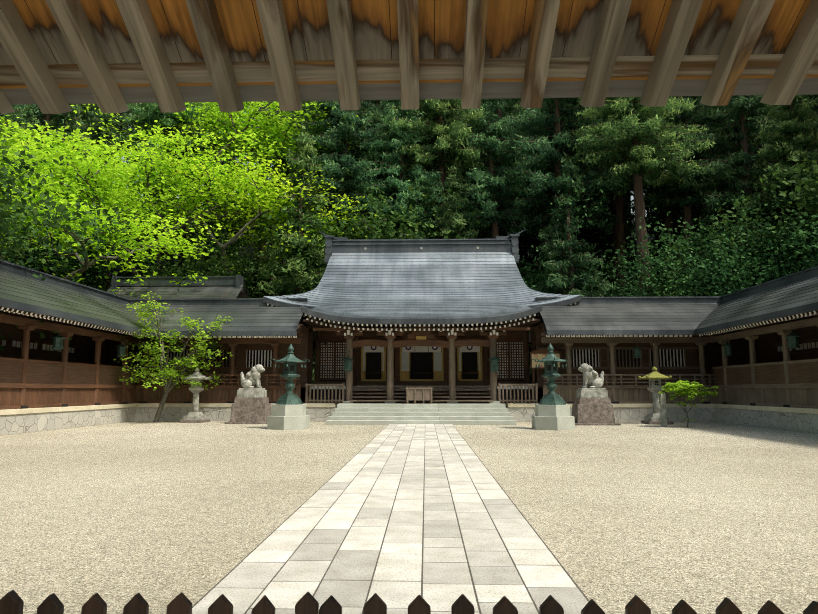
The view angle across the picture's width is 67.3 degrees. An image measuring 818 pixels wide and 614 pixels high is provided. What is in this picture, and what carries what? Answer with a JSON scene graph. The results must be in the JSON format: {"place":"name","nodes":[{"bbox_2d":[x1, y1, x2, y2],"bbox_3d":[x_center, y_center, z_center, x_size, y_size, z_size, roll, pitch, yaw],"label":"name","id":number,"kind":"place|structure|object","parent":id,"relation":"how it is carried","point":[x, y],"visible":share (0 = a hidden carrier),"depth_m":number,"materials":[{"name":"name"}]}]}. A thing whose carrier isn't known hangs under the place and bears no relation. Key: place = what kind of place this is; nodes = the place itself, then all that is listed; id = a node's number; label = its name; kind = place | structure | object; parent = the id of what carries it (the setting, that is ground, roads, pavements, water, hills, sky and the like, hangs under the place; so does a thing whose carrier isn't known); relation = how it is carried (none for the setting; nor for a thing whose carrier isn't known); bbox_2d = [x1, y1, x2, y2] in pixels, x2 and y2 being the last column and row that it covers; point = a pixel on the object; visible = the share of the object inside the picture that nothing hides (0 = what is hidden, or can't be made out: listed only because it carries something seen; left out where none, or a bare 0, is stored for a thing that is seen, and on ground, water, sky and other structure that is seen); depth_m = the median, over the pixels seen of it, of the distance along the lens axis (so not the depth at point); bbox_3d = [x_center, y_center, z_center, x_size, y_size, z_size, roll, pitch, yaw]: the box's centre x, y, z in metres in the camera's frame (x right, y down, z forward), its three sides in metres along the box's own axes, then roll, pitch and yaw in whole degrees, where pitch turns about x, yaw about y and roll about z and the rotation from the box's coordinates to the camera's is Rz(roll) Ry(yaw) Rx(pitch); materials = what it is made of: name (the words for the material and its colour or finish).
{"place":"outdoors","nodes":[
{"label":"outdoors","id":0,"kind":"place"},
{"bbox_2d":[61,106,649,216],"label":"sky","id":1,"kind":"structure","parent":0,"point":[632,198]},
{"bbox_2d":[89,212,654,383],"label":"forest hill terrain","id":2,"kind":"structure","parent":0,"point":[269,244],"depth_m":69.74,"materials":[{"name":"green plant"}]},
{"bbox_2d":[0,105,24,124],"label":"cedar tree","id":3,"kind":"object","parent":2,"relation":"on","point":[13,106],"visible":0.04,"depth_m":50.55,"materials":[{"name":"green plant"}]},
{"bbox_2d":[0,105,35,165],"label":"cedar tree","id":4,"kind":"object","parent":2,"relation":"on","point":[13,115],"visible":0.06,"depth_m":52.35,"materials":[{"name":"green plant"}]},
{"bbox_2d":[4,107,41,142],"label":"young cedar tree","id":5,"kind":"object","parent":2,"relation":"on","point":[19,122],"depth_m":59.48,"materials":[{"name":"green plant"}]},
{"bbox_2d":[10,104,44,255],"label":"cedar tree","id":6,"kind":"object","parent":2,"relation":"on","point":[31,118],"visible":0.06,"depth_m":57.61,"materials":[{"name":"green plant"}]},
{"bbox_2d":[1,104,92,182],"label":"cedar tree","id":7,"kind":"object","parent":2,"relation":"on","point":[47,117],"visible":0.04,"depth_m":60.52,"materials":[{"name":"green plant"}]},
{"bbox_2d":[0,163,99,228],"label":"maple tree","id":8,"kind":"object","parent":2,"relation":"on","point":[72,164],"visible":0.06,"depth_m":35.18,"materials":[{"name":"green plant"}]},
{"bbox_2d":[1,225,133,287],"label":"understory tree","id":9,"kind":"object","parent":2,"relation":"on","point":[33,263],"visible":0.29,"depth_m":44.17,"materials":[{"name":"green plant"}]},
{"bbox_2d":[4,210,133,263],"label":"maple tree","id":10,"kind":"object","parent":2,"relation":"on","point":[90,243],"depth_m":54.74,"materials":[{"name":"green plant"}]},
{"bbox_2d":[39,104,101,285],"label":"young cedar tree","id":11,"kind":"object","parent":2,"relation":"on","point":[65,120],"visible":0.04,"depth_m":59.23,"materials":[{"name":"green plant"}]},
{"bbox_2d":[62,146,109,290],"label":"young cedar tree","id":12,"kind":"object","parent":2,"relation":"on","point":[91,271],"visible":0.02,"depth_m":53.80,"materials":[{"name":"green plant"}]},
{"bbox_2d":[52,104,120,157],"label":"cedar tree","id":13,"kind":"object","parent":2,"relation":"on","point":[91,113],"visible":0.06,"depth_m":67.86,"materials":[{"name":"green plant"}]},
{"bbox_2d":[0,104,200,263],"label":"maple tree","id":14,"kind":"object","parent":2,"relation":"on","point":[59,145],"visible":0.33,"depth_m":42.16,"materials":[{"name":"green plant"}]},
{"bbox_2d":[66,103,147,290],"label":"cedar tree","id":15,"kind":"object","parent":2,"relation":"on","point":[97,125],"visible":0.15,"depth_m":60.33,"materials":[{"name":"green plant"}]},
{"bbox_2d":[98,139,177,282],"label":"young cedar tree","id":16,"kind":"object","parent":2,"relation":"on","point":[147,263],"visible":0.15,"depth_m":50.66,"materials":[{"name":"green plant"}]},
{"bbox_2d":[119,103,156,230],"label":"cedar tree","id":17,"kind":"object","parent":2,"relation":"on","point":[137,133],"depth_m":68.25,"materials":[{"name":"green plant"}]},
{"bbox_2d":[0,102,322,278],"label":"maple tree","id":18,"kind":"object","parent":2,"relation":"on","point":[134,169],"visible":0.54,"depth_m":46.04,"materials":[{"name":"green plant"}]},
{"bbox_2d":[117,102,220,272],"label":"cedar tree","id":19,"kind":"object","parent":2,"relation":"on","point":[133,127],"depth_m":60.29,"materials":[{"name":"green plant"}]},
{"bbox_2d":[113,102,226,270],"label":"cedar tree","id":20,"kind":"object","parent":2,"relation":"on","point":[170,119],"visible":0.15,"depth_m":55.59,"materials":[{"name":"green plant"}]},
{"bbox_2d":[156,174,209,276],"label":"young cedar tree","id":21,"kind":"object","parent":2,"relation":"on","point":[182,259],"visible":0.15,"depth_m":50.28,"materials":[{"name":"green plant"}]},
{"bbox_2d":[176,103,250,271],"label":"cedar tree","id":22,"kind":"object","parent":2,"relation":"on","point":[236,156],"visible":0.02,"depth_m":59.73,"materials":[{"name":"green plant"}]},
{"bbox_2d":[183,159,250,275],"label":"young cedar tree","id":23,"kind":"object","parent":2,"relation":"on","point":[211,222],"visible":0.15,"depth_m":49.48,"materials":[{"name":"green plant"}]},
{"bbox_2d":[117,198,324,297],"bbox_3d":[-12.510,0.855,47.755,15.948,13.819,22.551,-2,-8,13],"label":"understory tree","id":24,"kind":"object","parent":2,"relation":"on","point":[250,279],"visible":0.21,"depth_m":45.28,"materials":[{"name":"green plant"}]},
{"bbox_2d":[89,101,373,266],"bbox_3d":[-15.025,-9.244,59.983,28.591,24.758,31.034,6,-10,-38],"label":"maple tree","id":25,"kind":"object","parent":2,"relation":"on","point":[233,124],"visible":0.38,"depth_m":53.66,"materials":[{"name":"green plant"}]},
{"bbox_2d":[84,147,388,296],"bbox_3d":[-13.308,-2.151,51.842,26.259,20.950,24.192,-5,-9,34],"label":"maple tree","id":26,"kind":"object","parent":2,"relation":"on","point":[241,201],"visible":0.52,"depth_m":46.67,"materials":[{"name":"green plant"}]},
{"bbox_2d":[224,101,298,263],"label":"cedar tree","id":27,"kind":"object","parent":2,"relation":"on","point":[263,248],"depth_m":68.25,"materials":[{"name":"green plant"}]},
{"bbox_2d":[237,101,300,255],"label":"cedar tree","id":28,"kind":"object","parent":2,"relation":"on","point":[286,172],"visible":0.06,"depth_m":58.39,"materials":[{"name":"green plant"}]},
{"bbox_2d":[244,246,325,367],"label":"understory tree","id":29,"kind":"object","parent":2,"relation":"on","point":[306,285],"depth_m":44.19,"materials":[{"name":"green plant"}]},
{"bbox_2d":[252,125,330,382],"bbox_3d":[-8.385,-2.907,45.494,8.218,22.329,7.617,0,-8,1],"label":"young cedar tree","id":30,"kind":"object","parent":2,"relation":"on","point":[306,153],"visible":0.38,"depth_m":45.59,"materials":[{"name":"green plant"}]},
{"bbox_2d":[285,107,313,264],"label":"cedar tree","id":31,"kind":"object","parent":2,"relation":"on","point":[305,110],"depth_m":67.76,"materials":[{"name":"green plant"}]},
{"bbox_2d":[282,105,351,272],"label":"young cedar tree","id":32,"kind":"object","parent":2,"relation":"on","point":[319,176],"visible":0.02,"depth_m":55.66,"materials":[{"name":"green plant"}]},
{"bbox_2d":[283,101,391,263],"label":"cedar tree","id":33,"kind":"object","parent":2,"relation":"on","point":[312,131],"visible":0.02,"depth_m":53.01,"materials":[{"name":"green plant"}]},
{"bbox_2d":[281,100,403,236],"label":"cedar tree","id":34,"kind":"object","parent":2,"relation":"on","point":[336,163],"visible":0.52,"depth_m":49.48,"materials":[{"name":"green plant"}]},
{"bbox_2d":[224,169,490,277],"bbox_3d":[-3.540,-1.878,49.389,20.313,17.780,18.753,-4,-8,25],"label":"broadleaf tree","id":35,"kind":"object","parent":2,"relation":"on","point":[380,226],"visible":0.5,"depth_m":45.01,"materials":[{"name":"green plant"}]},
{"bbox_2d":[332,100,425,219],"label":"cedar tree","id":36,"kind":"object","parent":2,"relation":"on","point":[373,118],"visible":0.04,"depth_m":51.88,"materials":[{"name":"green plant"}]},
{"bbox_2d":[353,100,447,238],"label":"cedar tree","id":37,"kind":"object","parent":2,"relation":"on","point":[392,156],"visible":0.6,"depth_m":48.28,"materials":[{"name":"green plant"}]},
{"bbox_2d":[398,159,442,238],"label":"young cedar tree","id":38,"kind":"object","parent":2,"relation":"on","point":[422,180],"visible":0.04,"depth_m":47.54,"materials":[{"name":"green plant"}]},
{"bbox_2d":[378,99,486,238],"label":"cedar tree","id":39,"kind":"object","parent":2,"relation":"on","point":[442,129],"visible":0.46,"depth_m":48.70,"materials":[{"name":"green plant"}]},
{"bbox_2d":[410,102,490,238],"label":"cedar tree","id":40,"kind":"object","parent":2,"relation":"on","point":[452,172],"depth_m":53.49,"materials":[{"name":"green plant"}]},
{"bbox_2d":[433,157,478,238],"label":"young cedar tree","id":41,"kind":"object","parent":2,"relation":"on","point":[457,224],"visible":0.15,"depth_m":46.62,"materials":[{"name":"green plant"}]},
{"bbox_2d":[443,98,540,238],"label":"cedar tree","id":42,"kind":"object","parent":2,"relation":"on","point":[489,205],"visible":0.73,"depth_m":47.65,"materials":[{"name":"green plant"}]},
{"bbox_2d":[464,98,526,235],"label":"cedar tree","id":43,"kind":"object","parent":2,"relation":"on","point":[501,114],"visible":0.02,"depth_m":55.41,"materials":[{"name":"green plant"}]},
{"bbox_2d":[468,127,522,253],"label":"young cedar tree","id":44,"kind":"object","parent":2,"relation":"on","point":[486,234],"visible":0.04,"depth_m":54.92,"materials":[{"name":"green plant"}]},
{"bbox_2d":[493,98,528,262],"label":"cedar tree","id":45,"kind":"object","parent":2,"relation":"on","point":[512,102],"visible":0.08,"depth_m":59.20,"materials":[{"name":"green plant"}]},
{"bbox_2d":[506,114,583,277],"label":"young cedar tree","id":46,"kind":"object","parent":2,"relation":"on","point":[533,240],"visible":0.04,"depth_m":53.00,"materials":[{"name":"green plant"}]},
{"bbox_2d":[500,102,606,272],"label":"cedar tree","id":47,"kind":"object","parent":2,"relation":"on","point":[515,106],"depth_m":53.87,"materials":[{"name":"green plant"}]},
{"bbox_2d":[490,97,631,287],"bbox_3d":[11.310,-8.213,46.183,10.920,32.871,10.347,-2,-8,15],"label":"cedar tree","id":48,"kind":"object","parent":2,"relation":"on","point":[543,178],"visible":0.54,"depth_m":46.16,"materials":[{"name":"green plant"}]},
{"bbox_2d":[522,98,618,207],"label":"cedar tree","id":49,"kind":"object","parent":2,"relation":"on","point":[576,125],"visible":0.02,"depth_m":49.79,"materials":[{"name":"green plant"}]},
{"bbox_2d":[524,191,628,296],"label":"young cedar tree","id":50,"kind":"object","parent":2,"relation":"on","point":[582,234],"visible":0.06,"depth_m":55.24,"materials":[{"name":"green plant"}]},
{"bbox_2d":[584,192,607,287],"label":"cedar tree","id":51,"kind":"object","parent":2,"relation":"on","point":[596,246],"visible":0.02,"depth_m":58.50,"materials":[{"name":"green plant"}]},
{"bbox_2d":[571,97,664,296],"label":"cedar tree","id":52,"kind":"object","parent":2,"relation":"on","point":[619,227],"visible":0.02,"depth_m":49.48,"materials":[{"name":"brown plant"}]},
{"bbox_2d":[585,191,656,293],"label":"young cedar tree","id":53,"kind":"object","parent":2,"relation":"on","point":[607,237],"visible":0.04,"depth_m":56.55,"materials":[{"name":"green plant"}]},
{"bbox_2d":[601,127,643,296],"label":"cedar tree","id":54,"kind":"object","parent":2,"relation":"on","point":[612,208],"depth_m":53.02,"materials":[{"name":"brown plant"}]},
{"bbox_2d":[605,96,707,281],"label":"cedar tree","id":55,"kind":"object","parent":2,"relation":"on","point":[653,193],"visible":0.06,"depth_m":48.17,"materials":[{"name":"green plant"}]},
{"bbox_2d":[625,196,707,284],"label":"young cedar tree","id":56,"kind":"object","parent":2,"relation":"on","point":[656,234],"visible":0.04,"depth_m":53.40,"materials":[{"name":"green plant"}]},
{"bbox_2d":[645,211,719,249],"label":"young cedar tree","id":57,"kind":"object","parent":2,"relation":"on","point":[697,224],"depth_m":56.61,"materials":[{"name":"green plant"}]},
{"bbox_2d":[629,96,753,267],"bbox_3d":[20.887,-6.562,45.002,8.350,29.263,9.241,4,-9,-29],"label":"cedar tree","id":58,"kind":"object","parent":2,"relation":"on","point":[686,198],"visible":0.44,"depth_m":45.00,"materials":[{"name":"green plant"}]},
{"bbox_2d":[670,100,732,247],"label":"cedar tree","id":59,"kind":"object","parent":2,"relation":"on","point":[675,222],"depth_m":52.07,"materials":[{"name":"brown plant"}]},
{"bbox_2d":[679,98,762,243],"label":"cedar tree","id":60,"kind":"object","parent":2,"relation":"on","point":[721,211],"depth_m":49.41,"materials":[{"name":"green plant"}]},
{"bbox_2d":[701,117,760,232],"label":"young cedar tree","id":61,"kind":"object","parent":2,"relation":"on","point":[714,216],"depth_m":56.74,"materials":[{"name":"green plant"}]},
{"bbox_2d":[662,158,817,278],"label":"broadleaf tree","id":62,"kind":"object","parent":2,"relation":"on","point":[808,194],"visible":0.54,"depth_m":34.51,"materials":[{"name":"green plant"}]},
{"bbox_2d":[751,143,795,242],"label":"young cedar tree","id":63,"kind":"object","parent":2,"relation":"on","point":[778,213],"depth_m":41.53,"materials":[{"name":"green plant"}]},
{"bbox_2d":[766,94,817,208],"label":"cedar tree","id":64,"kind":"object","parent":2,"relation":"on","point":[814,110],"visible":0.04,"depth_m":43.44,"materials":[{"name":"green plant"}]},
{"bbox_2d":[192,424,588,613],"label":"stone path","id":65,"kind":"structure","parent":0,"point":[398,518],"depth_m":5.94,"materials":[{"name":"stone"}]},
{"bbox_2d":[0,421,817,613],"bbox_3d":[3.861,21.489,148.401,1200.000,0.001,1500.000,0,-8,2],"label":"ground","id":66,"kind":"structure","parent":0,"point":[697,517],"depth_m":8.25,"materials":[{"name":"beige gravel"}]},
{"bbox_2d":[0,115,80,232],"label":"maple tree","id":67,"kind":"object","parent":66,"relation":"on","point":[10,141],"visible":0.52,"depth_m":26.45,"materials":[{"name":"green plant"}]},
{"bbox_2d":[28,198,72,277],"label":"young cedar tree","id":68,"kind":"object","parent":66,"relation":"on","point":[48,264],"visible":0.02,"depth_m":44.11,"materials":[{"name":"green plant"}]},
{"bbox_2d":[0,128,139,350],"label":"understory tree","id":69,"kind":"object","parent":66,"relation":"on","point":[5,219],"visible":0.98,"depth_m":23.68,"materials":[{"name":"green plant"}]},
{"bbox_2d":[0,136,221,294],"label":"maple tree","id":70,"kind":"object","parent":66,"relation":"on","point":[125,254],"visible":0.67,"depth_m":34.39,"materials":[{"name":"green plant"}]},
{"bbox_2d":[113,291,233,421],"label":"court tree","id":71,"kind":"object","parent":66,"relation":"on","point":[166,374],"visible":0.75,"depth_m":28.67,"materials":[{"name":"green plant"}]},
{"bbox_2d":[106,275,246,298],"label":"roof","id":72,"kind":"structure","parent":66,"relation":"on","point":[217,287],"depth_m":42.18,"materials":[{"name":"grey tile"}]},
{"bbox_2d":[179,368,211,422],"bbox_3d":[-10.038,4.135,28.983,1.158,2.560,1.143,0,-8,2],"label":"stone lantern","id":73,"kind":"object","parent":66,"relation":"on","point":[195,415],"visible":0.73,"depth_m":28.77,"materials":[{"name":"grey stone"}]},
{"bbox_2d":[225,364,270,423],"bbox_3d":[-7.208,3.972,28.221,2.000,2.680,1.350,0,-8,2],"label":"guardian lion statue","id":74,"kind":"object","parent":66,"relation":"on","point":[251,405],"visible":0.98,"depth_m":27.72,"materials":[{"name":"stone"}]},
{"bbox_2d":[267,344,309,429],"bbox_3d":[-4.715,3.106,24.332,1.490,3.360,1.716,0,-8,2],"label":"bronze lantern","id":75,"kind":"object","parent":66,"relation":"on","point":[289,410],"visible":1,"depth_m":23.82,"materials":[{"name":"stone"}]},
{"bbox_2d":[0,0,817,114],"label":"roof eave","id":76,"kind":"object","parent":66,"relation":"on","point":[105,56],"visible":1,"depth_m":2.97,"materials":[{"name":"brown wood"}]},
{"bbox_2d":[0,402,817,435],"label":"stone foundation","id":77,"kind":"object","parent":66,"relation":"on","point":[18,421],"visible":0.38,"depth_m":27.69,"materials":[{"name":"grey stone"}]},
{"bbox_2d":[0,259,314,409],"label":"gallery","id":78,"kind":"object","parent":77,"relation":"on","point":[83,368],"visible":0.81,"depth_m":29.11,"materials":[{"name":"brown wood"}]},
{"bbox_2d":[263,229,580,323],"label":"hall roof","id":79,"kind":"structure","parent":77,"relation":"on","point":[418,281],"depth_m":33.65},
{"bbox_2d":[529,348,561,384],"bbox_3d":[6.808,2.979,30.593,1.660,1.880,0.160,0,-8,2],"label":"signboard","id":80,"kind":"object","parent":77,"relation":"on","point":[540,354],"visible":0.67,"depth_m":30.61,"materials":[{"name":"brown wood"}]},
{"bbox_2d":[529,266,817,408],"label":"gallery","id":81,"kind":"object","parent":77,"relation":"on","point":[756,345],"visible":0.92,"depth_m":29.42,"materials":[{"name":"brown wood"}]},
{"bbox_2d":[0,590,817,613],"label":"picket fence","id":82,"kind":"object","parent":66,"relation":"on","point":[11,602],"visible":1,"depth_m":1.84,"materials":[{"name":"brown wood"}]},
{"bbox_2d":[326,403,515,424],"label":"stone steps","id":83,"kind":"structure","parent":66,"relation":"on","point":[416,413],"depth_m":27.61,"materials":[{"name":"stone"}]},
{"bbox_2d":[531,343,574,430],"bbox_3d":[5.581,3.068,24.053,1.490,3.360,1.716,0,-8,2],"label":"bronze lantern","id":84,"kind":"object","parent":66,"relation":"on","point":[552,409],"visible":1,"depth_m":23.54,"materials":[{"name":"metal"}]},
{"bbox_2d":[529,151,615,381],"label":"young cedar tree","id":85,"kind":"object","parent":66,"relation":"on","point":[565,241],"visible":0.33,"depth_m":41.88,"materials":[{"name":"green plant"}]},
{"bbox_2d":[517,245,631,374],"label":"understory tree","id":86,"kind":"object","parent":66,"relation":"on","point":[529,280],"visible":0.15,"depth_m":43.62,"materials":[{"name":"green plant"}]},
{"bbox_2d":[572,363,620,424],"bbox_3d":[8.067,3.823,27.113,2.000,2.680,1.350,0,-8,2],"label":"guardian lion statue","id":87,"kind":"object","parent":66,"relation":"on","point":[592,405],"visible":1,"depth_m":26.62,"materials":[{"name":"stone"}]},
{"bbox_2d":[564,96,715,294],"bbox_3d":[16.070,-7.937,42.857,9.967,31.302,9.520,-6,-10,38],"label":"cedar tree","id":88,"kind":"object","parent":66,"relation":"on","point":[645,153],"visible":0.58,"depth_m":42.54,"materials":[{"name":"green plant"}]},
{"bbox_2d":[582,257,721,296],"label":"understory tree","id":89,"kind":"object","parent":66,"relation":"on","point":[620,287],"visible":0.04,"depth_m":41.23,"materials":[{"name":"green plant"}]},
{"bbox_2d":[638,367,673,424],"bbox_3d":[11.083,3.951,27.619,1.158,2.560,1.143,0,-8,2],"label":"stone lantern","id":90,"kind":"object","parent":66,"relation":"on","point":[654,377],"visible":0.96,"depth_m":27.43,"materials":[{"name":"grey stone"}]},
{"bbox_2d":[580,271,734,296],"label":"understory tree","id":91,"kind":"object","parent":66,"relation":"on","point":[633,289],"depth_m":40.84,"materials":[{"name":"green plant"}]},
{"bbox_2d":[659,393,666,426],"bbox_3d":[10.578,4.271,25.571,0.190,1.380,0.190,0,-8,2],"label":"post","id":92,"kind":"object","parent":66,"relation":"on","point":[663,412],"visible":0.85,"depth_m":25.50,"materials":[{"name":"grey stone"}]},
{"bbox_2d":[550,180,817,291],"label":"understory tree","id":93,"kind":"object","parent":66,"relation":"on","point":[694,244],"visible":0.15,"depth_m":39.14,"materials":[{"name":"green plant"}]},
{"bbox_2d":[658,380,718,426],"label":"tree","id":94,"kind":"object","parent":66,"relation":"on","point":[683,388],"visible":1,"depth_m":24.97,"materials":[{"name":"green plant"}]},
{"bbox_2d":[613,235,806,296],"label":"understory tree","id":95,"kind":"object","parent":66,"relation":"on","point":[650,279],"visible":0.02,"depth_m":37.94,"materials":[{"name":"green plant"}]},
{"bbox_2d":[618,201,817,296],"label":"understory tree","id":96,"kind":"object","parent":66,"relation":"on","point":[771,270],"visible":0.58,"depth_m":34.44,"materials":[{"name":"green plant"}]},
{"bbox_2d":[679,95,817,244],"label":"cedar tree","id":97,"kind":"object","parent":66,"relation":"on","point":[742,106],"visible":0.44,"depth_m":43.16,"materials":[{"name":"green plant"}]},
{"bbox_2d":[733,94,817,256],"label":"cedar tree","id":98,"kind":"object","parent":66,"relation":"on","point":[792,128],"visible":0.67,"depth_m":38.88,"materials":[{"name":"green plant"}]},
{"bbox_2d":[740,95,814,170],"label":"cedar tree","id":99,"kind":"object","parent":66,"relation":"on","point":[760,120],"visible":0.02,"depth_m":47.65,"materials":[{"name":"green plant"}]},
{"bbox_2d":[303,319,539,403],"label":"shrine hall facade","id":100,"kind":"structure","parent":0,"point":[431,366],"depth_m":33.61,"materials":[{"name":"brown wood"}]},
{"bbox_2d":[267,303,575,330],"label":"roof eaves","id":101,"kind":"object","parent":100,"relation":"attached to","point":[410,325],"visible":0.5,"depth_m":29.43,"materials":[{"name":"brown wood"}]},
{"bbox_2d":[342,350,499,371],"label":"hanging lanterns","id":102,"kind":"object","parent":101,"relation":"hanging from","point":[348,360],"visible":0.98,"depth_m":29.74,"materials":[{"name":"teal metal"}]}
]}

